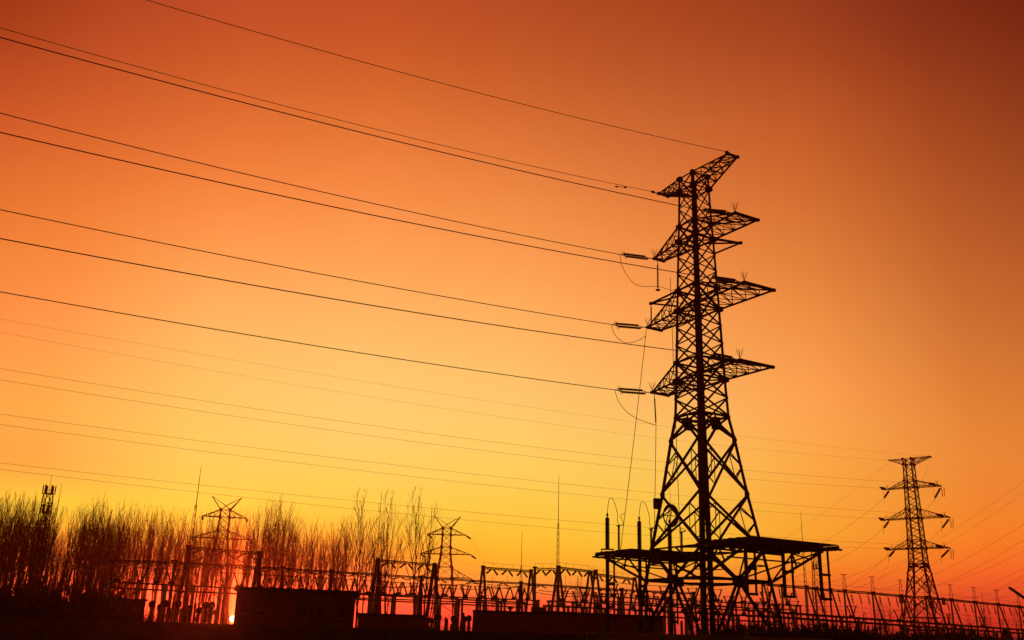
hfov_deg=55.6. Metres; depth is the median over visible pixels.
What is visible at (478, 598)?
disconnector
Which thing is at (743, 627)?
circuit breaker
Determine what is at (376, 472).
power line
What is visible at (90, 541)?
bare tree
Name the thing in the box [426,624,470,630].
palisade fence
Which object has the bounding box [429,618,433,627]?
instrument transformer
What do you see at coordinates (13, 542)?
bare tree
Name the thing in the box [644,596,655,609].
disconnector
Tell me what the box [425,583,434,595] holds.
disconnector
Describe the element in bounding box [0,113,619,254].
power line
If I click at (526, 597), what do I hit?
disconnector
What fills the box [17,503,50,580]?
bare tree
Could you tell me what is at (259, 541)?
bare tree
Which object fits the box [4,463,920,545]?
power line
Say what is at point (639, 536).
cable termination
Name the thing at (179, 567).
bare tree
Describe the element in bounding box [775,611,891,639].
shrub
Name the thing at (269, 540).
bare tree
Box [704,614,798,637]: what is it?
shrub
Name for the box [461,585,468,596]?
disconnector
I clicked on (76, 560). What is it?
bare tree
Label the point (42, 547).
bare tree
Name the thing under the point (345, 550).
bare tree
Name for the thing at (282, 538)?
bare tree
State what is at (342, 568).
bare tree
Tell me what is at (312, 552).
bare tree
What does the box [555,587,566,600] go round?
disconnector
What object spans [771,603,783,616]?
disconnector
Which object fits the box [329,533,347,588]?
bare tree
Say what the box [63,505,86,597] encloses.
bare tree
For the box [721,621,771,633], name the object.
shrub
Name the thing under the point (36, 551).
bare tree
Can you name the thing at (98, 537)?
bare tree
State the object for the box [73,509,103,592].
bare tree
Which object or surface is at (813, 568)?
phone tower
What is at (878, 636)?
shrub
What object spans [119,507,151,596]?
bare tree
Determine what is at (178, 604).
instrument transformer
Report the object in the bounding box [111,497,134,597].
bare tree
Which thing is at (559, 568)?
portal gantry
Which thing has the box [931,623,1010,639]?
shrub
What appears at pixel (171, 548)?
bare tree
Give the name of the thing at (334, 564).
bare tree
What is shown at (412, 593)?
disconnector
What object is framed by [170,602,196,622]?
circuit breaker
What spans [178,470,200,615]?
lightning mast
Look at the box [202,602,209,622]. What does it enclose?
instrument transformer
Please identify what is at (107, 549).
bare tree
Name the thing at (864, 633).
shrub
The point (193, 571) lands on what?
bare tree
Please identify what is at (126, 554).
bare tree
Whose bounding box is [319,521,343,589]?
bare tree
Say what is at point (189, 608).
instrument transformer
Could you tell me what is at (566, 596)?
bus wire
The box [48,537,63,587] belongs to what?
bare tree
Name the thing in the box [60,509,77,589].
bare tree
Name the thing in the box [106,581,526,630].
busbar frame
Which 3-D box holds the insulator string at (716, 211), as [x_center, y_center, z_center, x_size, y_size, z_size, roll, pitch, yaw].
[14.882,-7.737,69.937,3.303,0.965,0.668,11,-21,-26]
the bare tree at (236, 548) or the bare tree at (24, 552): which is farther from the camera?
the bare tree at (236, 548)
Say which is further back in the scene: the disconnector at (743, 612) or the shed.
the disconnector at (743, 612)
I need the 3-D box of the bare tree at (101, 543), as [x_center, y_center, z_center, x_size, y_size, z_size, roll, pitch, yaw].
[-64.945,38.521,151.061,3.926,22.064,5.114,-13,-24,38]
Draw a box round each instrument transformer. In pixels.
[148,600,155,617]
[157,603,162,619]
[161,600,168,621]
[174,600,181,621]
[186,605,192,622]
[196,607,201,622]
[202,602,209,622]
[207,601,214,622]
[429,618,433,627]
[436,614,441,629]
[453,618,458,630]
[466,615,471,630]
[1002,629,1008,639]
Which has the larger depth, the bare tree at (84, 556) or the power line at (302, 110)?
the bare tree at (84, 556)
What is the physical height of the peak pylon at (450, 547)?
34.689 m
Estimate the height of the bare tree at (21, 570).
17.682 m
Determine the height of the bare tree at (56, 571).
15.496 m
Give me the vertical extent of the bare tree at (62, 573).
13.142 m
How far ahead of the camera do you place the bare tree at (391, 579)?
290.92 m
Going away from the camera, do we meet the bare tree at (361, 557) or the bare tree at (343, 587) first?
the bare tree at (343, 587)
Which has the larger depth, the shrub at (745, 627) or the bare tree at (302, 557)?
the bare tree at (302, 557)
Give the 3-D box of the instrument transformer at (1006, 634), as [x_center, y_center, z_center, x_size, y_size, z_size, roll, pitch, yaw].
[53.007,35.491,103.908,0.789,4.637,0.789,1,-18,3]
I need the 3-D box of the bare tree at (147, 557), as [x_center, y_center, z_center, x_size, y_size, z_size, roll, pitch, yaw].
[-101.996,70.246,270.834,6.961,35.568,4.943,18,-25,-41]
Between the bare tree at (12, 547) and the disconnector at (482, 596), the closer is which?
the disconnector at (482, 596)
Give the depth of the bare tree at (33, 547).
124.90 m
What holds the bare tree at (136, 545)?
on the ground
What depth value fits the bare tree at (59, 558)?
138.38 m
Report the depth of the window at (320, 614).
90.10 m
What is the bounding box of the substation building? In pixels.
[233,586,358,627]
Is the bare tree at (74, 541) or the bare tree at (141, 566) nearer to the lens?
the bare tree at (74, 541)
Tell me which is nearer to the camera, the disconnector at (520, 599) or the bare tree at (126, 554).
the disconnector at (520, 599)
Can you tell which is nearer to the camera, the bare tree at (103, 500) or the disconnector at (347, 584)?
the disconnector at (347, 584)
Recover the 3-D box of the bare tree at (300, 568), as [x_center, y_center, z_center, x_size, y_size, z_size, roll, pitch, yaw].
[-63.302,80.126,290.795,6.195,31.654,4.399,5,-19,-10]
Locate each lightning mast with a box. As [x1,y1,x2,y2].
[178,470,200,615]
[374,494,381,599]
[555,491,558,604]
[800,511,809,628]
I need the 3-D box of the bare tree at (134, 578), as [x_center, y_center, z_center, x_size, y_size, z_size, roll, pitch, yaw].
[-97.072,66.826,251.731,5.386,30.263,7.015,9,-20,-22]
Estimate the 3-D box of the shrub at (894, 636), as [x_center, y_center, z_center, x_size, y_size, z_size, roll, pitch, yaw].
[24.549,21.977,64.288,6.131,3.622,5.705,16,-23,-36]
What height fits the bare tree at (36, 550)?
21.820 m
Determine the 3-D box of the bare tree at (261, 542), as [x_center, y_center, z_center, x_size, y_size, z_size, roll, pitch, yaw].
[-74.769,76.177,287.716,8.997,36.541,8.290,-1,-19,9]
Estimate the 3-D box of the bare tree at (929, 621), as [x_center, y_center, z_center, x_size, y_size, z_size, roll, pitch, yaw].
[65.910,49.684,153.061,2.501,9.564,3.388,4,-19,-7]
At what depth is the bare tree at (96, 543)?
135.97 m
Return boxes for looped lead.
[607,498,618,524]
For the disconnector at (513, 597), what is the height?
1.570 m
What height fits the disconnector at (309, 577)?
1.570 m
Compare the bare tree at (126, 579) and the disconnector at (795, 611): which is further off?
the bare tree at (126, 579)
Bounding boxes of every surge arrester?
[616,525,622,549]
[648,528,653,545]
[680,531,684,551]
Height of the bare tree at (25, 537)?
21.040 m
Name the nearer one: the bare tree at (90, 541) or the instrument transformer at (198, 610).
the instrument transformer at (198, 610)
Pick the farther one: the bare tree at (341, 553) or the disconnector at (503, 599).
the bare tree at (341, 553)
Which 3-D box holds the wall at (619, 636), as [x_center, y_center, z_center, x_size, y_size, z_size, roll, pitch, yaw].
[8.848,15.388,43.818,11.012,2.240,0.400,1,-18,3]
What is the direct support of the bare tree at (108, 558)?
on the ground
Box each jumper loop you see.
[615,391,654,424]
[620,258,672,290]
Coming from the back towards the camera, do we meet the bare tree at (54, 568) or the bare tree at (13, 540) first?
the bare tree at (54, 568)
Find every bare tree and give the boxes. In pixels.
[0,488,15,563]
[0,494,19,586]
[0,494,25,582]
[0,496,33,585]
[0,501,11,556]
[0,504,16,573]
[0,505,15,557]
[0,511,14,575]
[1,510,23,585]
[2,496,28,581]
[3,498,26,586]
[5,496,30,587]
[5,500,34,584]
[8,494,37,573]
[8,498,34,587]
[10,491,47,581]
[10,497,35,584]
[14,520,36,582]
[15,492,43,584]
[15,509,47,586]
[16,501,40,586]
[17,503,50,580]
[19,507,38,577]
[22,499,59,582]
[26,519,60,588]
[27,507,47,586]
[28,506,67,590]
[29,501,51,590]
[31,498,58,590]
[36,495,62,588]
[38,500,65,578]
[42,501,61,558]
[42,527,68,588]
[45,507,74,588]
[45,550,60,595]
[48,534,71,587]
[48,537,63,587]
[53,533,73,589]
[59,548,73,598]
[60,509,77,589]
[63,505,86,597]
[63,505,87,589]
[63,518,89,592]
[63,523,85,598]
[65,503,91,598]
[67,505,96,590]
[70,505,96,577]
[70,506,104,590]
[73,497,107,591]
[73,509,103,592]
[74,506,102,594]
[76,501,104,586]
[78,515,109,590]
[80,494,112,578]
[81,508,112,582]
[84,493,116,548]
[85,507,107,587]
[86,500,116,589]
[88,525,112,593]
[89,512,111,596]
[94,510,122,590]
[97,500,124,553]
[98,518,132,595]
[98,522,120,587]
[98,528,117,595]
[100,509,129,595]
[100,516,120,593]
[101,505,131,586]
[101,523,120,588]
[102,522,124,588]
[103,508,132,594]
[108,517,133,596]
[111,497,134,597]
[112,506,131,583]
[112,520,131,597]
[116,505,145,596]
[116,506,143,592]
[116,510,139,593]
[117,514,132,597]
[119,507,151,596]
[122,518,139,589]
[126,504,149,597]
[127,513,148,593]
[128,510,160,587]
[128,519,147,598]
[131,512,150,598]
[132,511,158,598]
[137,514,160,598]
[140,506,156,598]
[142,507,166,598]
[145,507,166,598]
[149,514,171,600]
[151,509,174,619]
[152,506,173,620]
[153,510,184,601]
[153,517,174,592]
[155,508,180,582]
[160,522,176,602]
[163,522,183,589]
[165,508,188,586]
[167,529,180,595]
[169,512,203,586]
[169,515,192,601]
[172,509,193,613]
[174,522,188,598]
[175,534,188,599]
[179,524,197,606]
[181,518,213,589]
[185,509,220,602]
[187,514,205,604]
[189,553,204,590]
[191,513,221,615]
[193,511,217,606]
[195,533,213,622]
[200,534,214,622]
[202,520,226,621]
[205,522,226,616]
[207,522,230,622]
[210,515,229,622]
[214,518,239,591]
[218,508,246,594]
[218,515,239,594]
[219,514,241,612]
[223,510,247,623]
[224,512,240,622]
[233,506,259,586]
[234,507,262,585]
[236,524,258,586]
[239,514,260,586]
[245,520,274,566]
[246,509,273,586]
[252,498,272,586]
[252,513,272,577]
[255,512,272,575]
[257,494,288,587]
[257,496,286,586]
[260,511,280,587]
[262,499,294,587]
[262,518,291,574]
[264,502,284,587]
[265,503,289,584]
[270,499,289,586]
[270,512,301,587]
[273,503,292,587]
[275,508,300,587]
[277,517,306,588]
[283,516,303,586]
[283,519,301,587]
[288,514,305,588]
[288,526,306,588]
[290,519,319,588]
[295,530,309,588]
[295,537,305,588]
[297,520,329,587]
[301,525,326,588]
[302,526,317,587]
[303,526,322,587]
[303,533,324,588]
[311,527,331,588]
[311,538,328,589]
[313,540,326,586]
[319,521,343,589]
[319,524,329,582]
[321,531,340,588]
[323,518,353,589]
[325,544,339,589]
[327,521,345,589]
[328,519,352,589]
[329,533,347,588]
[330,533,352,589]
[337,489,385,627]
[337,515,356,590]
[339,527,363,590]
[340,523,354,589]
[345,519,373,619]
[358,535,371,612]
[364,490,414,613]
[365,514,389,587]
[379,514,395,596]
[383,541,399,613]
[391,488,439,594]
[414,503,442,614]
[571,576,588,611]
[875,597,886,634]
[882,604,897,634]
[908,595,926,635]
[920,607,936,633]
[977,604,994,633]
[1007,600,1023,638]
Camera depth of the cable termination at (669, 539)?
76.70 m
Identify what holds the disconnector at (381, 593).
on the busbar frame at (369, 600)
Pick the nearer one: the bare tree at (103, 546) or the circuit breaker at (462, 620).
the circuit breaker at (462, 620)
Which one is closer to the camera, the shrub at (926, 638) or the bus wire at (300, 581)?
the shrub at (926, 638)
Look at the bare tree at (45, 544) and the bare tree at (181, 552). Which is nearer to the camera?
the bare tree at (45, 544)
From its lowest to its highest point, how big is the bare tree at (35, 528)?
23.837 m
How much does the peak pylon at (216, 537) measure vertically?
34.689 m
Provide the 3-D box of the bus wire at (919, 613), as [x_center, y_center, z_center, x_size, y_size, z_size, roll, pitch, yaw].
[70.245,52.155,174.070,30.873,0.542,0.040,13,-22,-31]
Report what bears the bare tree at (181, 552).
on the ground
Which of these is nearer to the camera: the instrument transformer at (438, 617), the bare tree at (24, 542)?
the instrument transformer at (438, 617)
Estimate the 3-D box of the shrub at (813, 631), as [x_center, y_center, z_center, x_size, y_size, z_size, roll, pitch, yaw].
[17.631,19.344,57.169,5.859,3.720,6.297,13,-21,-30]
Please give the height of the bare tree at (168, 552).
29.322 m
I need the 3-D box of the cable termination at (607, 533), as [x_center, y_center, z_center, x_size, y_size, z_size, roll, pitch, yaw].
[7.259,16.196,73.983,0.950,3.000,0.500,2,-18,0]
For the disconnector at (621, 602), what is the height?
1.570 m
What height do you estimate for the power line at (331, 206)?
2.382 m
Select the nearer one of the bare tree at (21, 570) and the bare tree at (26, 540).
the bare tree at (21, 570)
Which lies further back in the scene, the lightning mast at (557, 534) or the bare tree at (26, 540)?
the lightning mast at (557, 534)
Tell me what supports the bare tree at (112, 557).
on the ground
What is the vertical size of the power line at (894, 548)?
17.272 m
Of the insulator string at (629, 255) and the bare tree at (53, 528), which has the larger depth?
the bare tree at (53, 528)
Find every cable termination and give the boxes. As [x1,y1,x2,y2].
[601,513,613,551]
[637,516,641,548]
[667,520,671,550]
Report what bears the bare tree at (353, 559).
on the ground
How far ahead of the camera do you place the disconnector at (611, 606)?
107.28 m
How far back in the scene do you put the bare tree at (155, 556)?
269.54 m
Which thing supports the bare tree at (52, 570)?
on the ground
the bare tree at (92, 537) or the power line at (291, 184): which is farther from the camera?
the bare tree at (92, 537)
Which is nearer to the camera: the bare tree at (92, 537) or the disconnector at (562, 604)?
the disconnector at (562, 604)
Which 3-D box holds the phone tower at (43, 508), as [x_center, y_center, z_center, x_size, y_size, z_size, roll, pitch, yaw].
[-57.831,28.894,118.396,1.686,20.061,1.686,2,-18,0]
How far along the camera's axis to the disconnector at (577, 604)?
105.61 m
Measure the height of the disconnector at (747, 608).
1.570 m
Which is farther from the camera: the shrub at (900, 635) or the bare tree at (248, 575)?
the bare tree at (248, 575)
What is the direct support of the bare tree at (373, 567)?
on the ground
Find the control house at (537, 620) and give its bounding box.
[473,607,664,639]
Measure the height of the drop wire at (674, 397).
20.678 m
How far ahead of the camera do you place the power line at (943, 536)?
136.47 m
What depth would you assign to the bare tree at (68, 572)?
126.52 m
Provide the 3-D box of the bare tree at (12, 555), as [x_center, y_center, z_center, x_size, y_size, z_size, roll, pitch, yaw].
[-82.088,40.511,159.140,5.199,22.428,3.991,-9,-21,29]
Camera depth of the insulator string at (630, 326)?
77.25 m
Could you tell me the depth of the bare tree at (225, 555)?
267.64 m
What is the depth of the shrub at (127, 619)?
68.32 m
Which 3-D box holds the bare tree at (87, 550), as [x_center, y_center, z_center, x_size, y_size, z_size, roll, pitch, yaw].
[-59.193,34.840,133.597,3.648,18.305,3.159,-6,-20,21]
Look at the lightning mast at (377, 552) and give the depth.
185.74 m
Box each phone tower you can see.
[23,476,56,589]
[811,552,825,632]
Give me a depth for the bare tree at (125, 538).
301.59 m
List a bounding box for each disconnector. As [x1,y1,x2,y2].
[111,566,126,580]
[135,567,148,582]
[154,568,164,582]
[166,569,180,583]
[219,572,232,586]
[233,572,246,586]
[256,573,266,586]
[268,575,278,587]
[284,575,296,587]
[300,576,310,588]
[314,577,326,589]
[332,578,342,589]
[345,579,355,590]
[354,580,364,592]
[364,580,373,593]
[377,581,388,594]
[390,581,402,594]
[395,582,402,593]
[403,582,414,595]
[409,583,418,594]
[422,583,432,596]
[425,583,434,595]
[435,584,446,597]
[441,584,448,595]
[449,584,457,597]
[460,585,471,598]
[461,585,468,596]
[474,586,485,599]
[478,585,488,597]
[488,587,499,599]
[491,586,500,597]
[499,587,509,600]
[510,587,519,598]
[517,588,524,601]
[523,587,532,598]
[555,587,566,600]
[556,590,568,605]
[572,591,585,606]
[579,588,590,601]
[595,592,602,607]
[604,593,616,607]
[616,590,626,603]
[629,594,636,608]
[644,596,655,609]
[687,588,697,599]
[740,597,751,609]
[740,601,746,614]
[755,602,765,615]
[759,598,768,610]
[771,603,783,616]
[782,593,792,604]
[788,601,798,612]
[846,606,856,616]
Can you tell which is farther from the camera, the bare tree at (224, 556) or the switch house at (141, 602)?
the bare tree at (224, 556)
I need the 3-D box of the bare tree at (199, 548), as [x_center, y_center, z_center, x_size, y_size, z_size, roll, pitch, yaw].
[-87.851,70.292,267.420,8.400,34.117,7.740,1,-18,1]
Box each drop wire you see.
[620,330,646,548]
[654,442,655,526]
[670,278,680,550]
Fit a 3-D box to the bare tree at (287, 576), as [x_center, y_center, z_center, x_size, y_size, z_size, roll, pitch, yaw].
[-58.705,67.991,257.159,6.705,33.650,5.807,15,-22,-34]
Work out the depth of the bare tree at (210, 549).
281.15 m
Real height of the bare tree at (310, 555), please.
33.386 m
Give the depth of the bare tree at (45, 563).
135.00 m
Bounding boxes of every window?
[257,604,265,615]
[299,605,306,617]
[316,606,324,617]
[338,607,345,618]
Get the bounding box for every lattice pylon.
[592,152,841,636]
[885,455,950,634]
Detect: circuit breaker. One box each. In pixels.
[155,607,182,622]
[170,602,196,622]
[461,613,473,630]
[680,621,693,633]
[742,625,762,635]
[900,624,928,638]
[972,631,997,639]
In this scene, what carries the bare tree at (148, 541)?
on the ground
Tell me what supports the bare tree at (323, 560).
on the ground
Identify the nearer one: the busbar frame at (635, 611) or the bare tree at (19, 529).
the busbar frame at (635, 611)
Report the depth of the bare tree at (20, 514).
176.26 m
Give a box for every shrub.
[0,571,142,619]
[0,576,37,596]
[0,576,117,619]
[0,582,83,605]
[88,602,153,620]
[108,604,157,620]
[112,607,157,620]
[117,605,175,621]
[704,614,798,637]
[711,615,798,636]
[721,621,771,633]
[758,616,857,639]
[774,615,887,639]
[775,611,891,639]
[789,619,848,636]
[828,628,888,639]
[838,619,900,639]
[854,627,937,639]
[867,625,925,639]
[896,619,1008,639]
[909,625,985,639]
[909,628,983,639]
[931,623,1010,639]
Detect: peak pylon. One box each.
[192,496,250,623]
[420,516,471,629]
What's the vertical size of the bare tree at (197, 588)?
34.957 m
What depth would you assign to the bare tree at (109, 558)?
148.92 m
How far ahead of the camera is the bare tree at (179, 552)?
277.81 m
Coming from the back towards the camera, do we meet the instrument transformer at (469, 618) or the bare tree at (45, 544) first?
the bare tree at (45, 544)
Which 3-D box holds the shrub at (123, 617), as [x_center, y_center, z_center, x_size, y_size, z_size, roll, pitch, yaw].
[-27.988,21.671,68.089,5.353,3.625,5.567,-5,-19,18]
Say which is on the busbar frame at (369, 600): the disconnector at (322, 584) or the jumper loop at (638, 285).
the disconnector at (322, 584)
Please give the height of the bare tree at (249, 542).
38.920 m
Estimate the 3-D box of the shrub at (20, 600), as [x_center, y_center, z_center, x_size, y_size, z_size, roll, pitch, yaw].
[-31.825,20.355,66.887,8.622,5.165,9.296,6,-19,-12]
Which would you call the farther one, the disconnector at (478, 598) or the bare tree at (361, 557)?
the bare tree at (361, 557)
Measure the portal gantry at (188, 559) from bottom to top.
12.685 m
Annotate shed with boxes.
[357,613,425,629]
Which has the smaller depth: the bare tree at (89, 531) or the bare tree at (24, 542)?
the bare tree at (24, 542)
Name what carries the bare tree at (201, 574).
on the ground
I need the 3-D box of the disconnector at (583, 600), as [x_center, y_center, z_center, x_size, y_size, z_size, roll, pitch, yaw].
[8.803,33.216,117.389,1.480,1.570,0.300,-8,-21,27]
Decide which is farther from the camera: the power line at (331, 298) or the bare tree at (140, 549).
the bare tree at (140, 549)
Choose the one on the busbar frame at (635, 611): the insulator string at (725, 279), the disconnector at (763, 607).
the disconnector at (763, 607)
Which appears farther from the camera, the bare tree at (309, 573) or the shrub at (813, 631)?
the bare tree at (309, 573)
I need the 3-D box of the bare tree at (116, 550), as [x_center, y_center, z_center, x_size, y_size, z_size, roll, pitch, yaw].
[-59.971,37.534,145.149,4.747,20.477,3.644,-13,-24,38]
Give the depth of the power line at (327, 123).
55.12 m
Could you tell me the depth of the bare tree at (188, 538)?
249.46 m
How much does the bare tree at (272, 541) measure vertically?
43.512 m
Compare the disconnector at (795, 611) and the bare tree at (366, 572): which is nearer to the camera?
the disconnector at (795, 611)
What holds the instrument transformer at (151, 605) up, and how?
on the ground
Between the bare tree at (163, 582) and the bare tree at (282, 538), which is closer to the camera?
the bare tree at (163, 582)
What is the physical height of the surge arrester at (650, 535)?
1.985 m
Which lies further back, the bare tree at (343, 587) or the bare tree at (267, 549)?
the bare tree at (343, 587)
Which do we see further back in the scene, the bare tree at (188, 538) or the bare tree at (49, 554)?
the bare tree at (188, 538)
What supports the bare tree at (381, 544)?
on the ground
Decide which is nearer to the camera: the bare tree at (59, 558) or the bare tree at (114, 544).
the bare tree at (59, 558)
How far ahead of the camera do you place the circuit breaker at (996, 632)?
113.85 m
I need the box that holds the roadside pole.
[1008,587,1023,598]
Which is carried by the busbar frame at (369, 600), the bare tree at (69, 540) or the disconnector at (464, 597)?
the disconnector at (464, 597)
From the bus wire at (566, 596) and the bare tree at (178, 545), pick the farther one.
the bare tree at (178, 545)
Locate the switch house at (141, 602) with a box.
[85,597,147,620]
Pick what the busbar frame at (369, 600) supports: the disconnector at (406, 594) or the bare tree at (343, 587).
the disconnector at (406, 594)
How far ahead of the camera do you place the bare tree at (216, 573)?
263.30 m
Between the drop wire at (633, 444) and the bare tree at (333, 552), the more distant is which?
the bare tree at (333, 552)
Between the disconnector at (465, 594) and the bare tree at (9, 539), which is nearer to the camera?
the disconnector at (465, 594)
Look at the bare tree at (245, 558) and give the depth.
256.06 m
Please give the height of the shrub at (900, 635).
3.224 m
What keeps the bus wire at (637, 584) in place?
attached to the gantry at (331, 572)
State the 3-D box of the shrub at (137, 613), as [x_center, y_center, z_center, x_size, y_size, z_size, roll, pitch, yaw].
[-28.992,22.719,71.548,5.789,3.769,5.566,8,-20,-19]
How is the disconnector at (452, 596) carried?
on the busbar frame at (369, 600)
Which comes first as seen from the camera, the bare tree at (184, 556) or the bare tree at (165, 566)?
the bare tree at (184, 556)
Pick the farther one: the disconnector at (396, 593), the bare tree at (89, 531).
the bare tree at (89, 531)
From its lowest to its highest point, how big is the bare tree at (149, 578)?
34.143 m
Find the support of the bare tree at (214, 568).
on the ground
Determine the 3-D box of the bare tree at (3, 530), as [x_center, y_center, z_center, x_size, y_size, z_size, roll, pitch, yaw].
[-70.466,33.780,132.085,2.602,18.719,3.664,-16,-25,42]
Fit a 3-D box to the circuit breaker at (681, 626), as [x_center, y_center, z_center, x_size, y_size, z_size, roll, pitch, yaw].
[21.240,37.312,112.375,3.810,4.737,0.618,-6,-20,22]
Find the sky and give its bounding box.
[0,0,1023,639]
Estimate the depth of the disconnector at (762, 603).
126.96 m
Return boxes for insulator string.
[612,321,646,328]
[615,386,650,394]
[620,251,652,259]
[654,395,656,422]
[656,261,659,290]
[701,208,733,214]
[711,274,742,283]
[711,351,738,361]
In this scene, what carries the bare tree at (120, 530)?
on the ground
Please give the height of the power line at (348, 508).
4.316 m
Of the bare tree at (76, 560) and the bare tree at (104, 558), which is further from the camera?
the bare tree at (104, 558)
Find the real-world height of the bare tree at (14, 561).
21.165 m
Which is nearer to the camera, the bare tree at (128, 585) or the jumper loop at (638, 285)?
the jumper loop at (638, 285)
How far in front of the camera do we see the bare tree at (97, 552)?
137.86 m
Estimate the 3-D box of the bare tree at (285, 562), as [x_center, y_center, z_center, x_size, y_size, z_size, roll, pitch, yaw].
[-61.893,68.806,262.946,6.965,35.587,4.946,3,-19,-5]
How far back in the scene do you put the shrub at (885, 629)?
126.57 m
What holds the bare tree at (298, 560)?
on the ground
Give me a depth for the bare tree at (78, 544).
143.28 m
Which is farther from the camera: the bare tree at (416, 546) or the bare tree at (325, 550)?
the bare tree at (325, 550)
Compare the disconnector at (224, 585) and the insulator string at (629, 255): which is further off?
the disconnector at (224, 585)
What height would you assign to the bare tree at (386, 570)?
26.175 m
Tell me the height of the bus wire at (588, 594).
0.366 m
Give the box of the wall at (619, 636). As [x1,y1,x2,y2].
[586,632,830,639]
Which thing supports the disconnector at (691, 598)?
on the busbar frame at (690, 601)
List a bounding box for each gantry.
[86,558,697,634]
[173,542,262,622]
[369,555,438,629]
[478,562,532,611]
[532,563,559,610]
[552,562,602,612]
[583,568,637,614]
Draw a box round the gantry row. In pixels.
[761,574,1023,638]
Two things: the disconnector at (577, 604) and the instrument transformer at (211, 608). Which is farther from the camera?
the disconnector at (577, 604)
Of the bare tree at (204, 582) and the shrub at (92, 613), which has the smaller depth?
the shrub at (92, 613)
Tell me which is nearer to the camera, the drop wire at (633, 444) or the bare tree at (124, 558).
the drop wire at (633, 444)
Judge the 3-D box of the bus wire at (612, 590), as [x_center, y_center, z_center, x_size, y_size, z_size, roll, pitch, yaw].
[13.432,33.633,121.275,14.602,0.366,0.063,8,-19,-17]
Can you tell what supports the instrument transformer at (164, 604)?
on the ground
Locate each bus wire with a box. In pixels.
[78,557,168,563]
[261,576,343,581]
[348,583,478,586]
[435,585,531,589]
[535,592,594,596]
[539,590,631,594]
[565,585,658,591]
[597,580,692,585]
[852,606,952,613]
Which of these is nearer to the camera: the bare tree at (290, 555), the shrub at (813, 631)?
the shrub at (813, 631)
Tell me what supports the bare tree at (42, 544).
on the ground
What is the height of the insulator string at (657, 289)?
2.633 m
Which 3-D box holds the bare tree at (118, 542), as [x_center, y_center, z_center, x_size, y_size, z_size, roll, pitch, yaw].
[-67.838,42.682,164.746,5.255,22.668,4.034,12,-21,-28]
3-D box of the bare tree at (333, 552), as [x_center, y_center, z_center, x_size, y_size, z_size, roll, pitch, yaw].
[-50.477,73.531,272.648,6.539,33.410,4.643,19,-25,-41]
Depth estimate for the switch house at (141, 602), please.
89.82 m
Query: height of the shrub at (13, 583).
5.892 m
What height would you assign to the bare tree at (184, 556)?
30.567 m
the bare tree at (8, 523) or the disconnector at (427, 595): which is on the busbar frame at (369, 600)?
the disconnector at (427, 595)
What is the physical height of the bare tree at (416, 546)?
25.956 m
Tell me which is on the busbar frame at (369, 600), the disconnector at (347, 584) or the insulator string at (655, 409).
the disconnector at (347, 584)
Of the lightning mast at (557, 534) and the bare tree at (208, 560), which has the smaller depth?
the lightning mast at (557, 534)
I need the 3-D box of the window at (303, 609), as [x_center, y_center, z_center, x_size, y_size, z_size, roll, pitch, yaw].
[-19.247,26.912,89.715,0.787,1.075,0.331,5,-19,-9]
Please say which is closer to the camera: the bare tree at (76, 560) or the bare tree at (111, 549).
the bare tree at (76, 560)
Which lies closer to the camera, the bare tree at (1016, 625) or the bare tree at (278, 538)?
the bare tree at (1016, 625)
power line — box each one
[0,37,700,210]
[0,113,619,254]
[0,132,710,277]
[0,209,611,324]
[0,238,710,354]
[0,291,614,389]
[0,368,923,483]
[0,424,872,518]
[0,469,880,548]
[1,28,647,190]
[1,332,877,459]
[2,414,927,514]
[3,319,919,455]
[4,380,869,487]
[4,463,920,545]
[147,0,724,151]
[845,485,1018,587]
[846,504,930,587]
[884,524,1023,591]
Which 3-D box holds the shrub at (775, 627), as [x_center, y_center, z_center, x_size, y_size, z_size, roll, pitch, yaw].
[15.202,20.678,61.634,5.729,3.879,5.958,13,-22,-31]
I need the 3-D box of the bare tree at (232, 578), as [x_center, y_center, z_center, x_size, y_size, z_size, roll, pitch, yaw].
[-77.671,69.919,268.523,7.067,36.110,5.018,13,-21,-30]
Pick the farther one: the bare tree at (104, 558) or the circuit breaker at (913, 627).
the bare tree at (104, 558)
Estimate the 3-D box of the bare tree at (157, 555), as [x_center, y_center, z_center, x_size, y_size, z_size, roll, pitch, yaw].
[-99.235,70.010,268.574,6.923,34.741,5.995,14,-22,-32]
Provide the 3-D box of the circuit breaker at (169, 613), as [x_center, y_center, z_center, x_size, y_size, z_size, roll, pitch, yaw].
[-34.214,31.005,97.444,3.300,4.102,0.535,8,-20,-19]
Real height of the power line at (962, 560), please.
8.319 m
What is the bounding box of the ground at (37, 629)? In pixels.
[0,617,593,639]
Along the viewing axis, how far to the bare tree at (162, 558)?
251.45 m
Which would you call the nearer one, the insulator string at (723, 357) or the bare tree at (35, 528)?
the insulator string at (723, 357)
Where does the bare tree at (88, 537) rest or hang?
on the ground
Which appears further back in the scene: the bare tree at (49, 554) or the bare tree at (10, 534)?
the bare tree at (10, 534)
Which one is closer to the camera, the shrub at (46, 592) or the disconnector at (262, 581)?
the shrub at (46, 592)
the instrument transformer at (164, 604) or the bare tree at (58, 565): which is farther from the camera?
the bare tree at (58, 565)
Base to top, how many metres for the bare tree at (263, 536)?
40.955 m
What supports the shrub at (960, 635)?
on the ground
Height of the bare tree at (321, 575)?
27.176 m
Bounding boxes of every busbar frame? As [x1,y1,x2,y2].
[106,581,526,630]
[356,593,539,629]
[542,605,785,635]
[547,600,774,634]
[592,595,802,634]
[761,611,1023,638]
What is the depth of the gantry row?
170.10 m

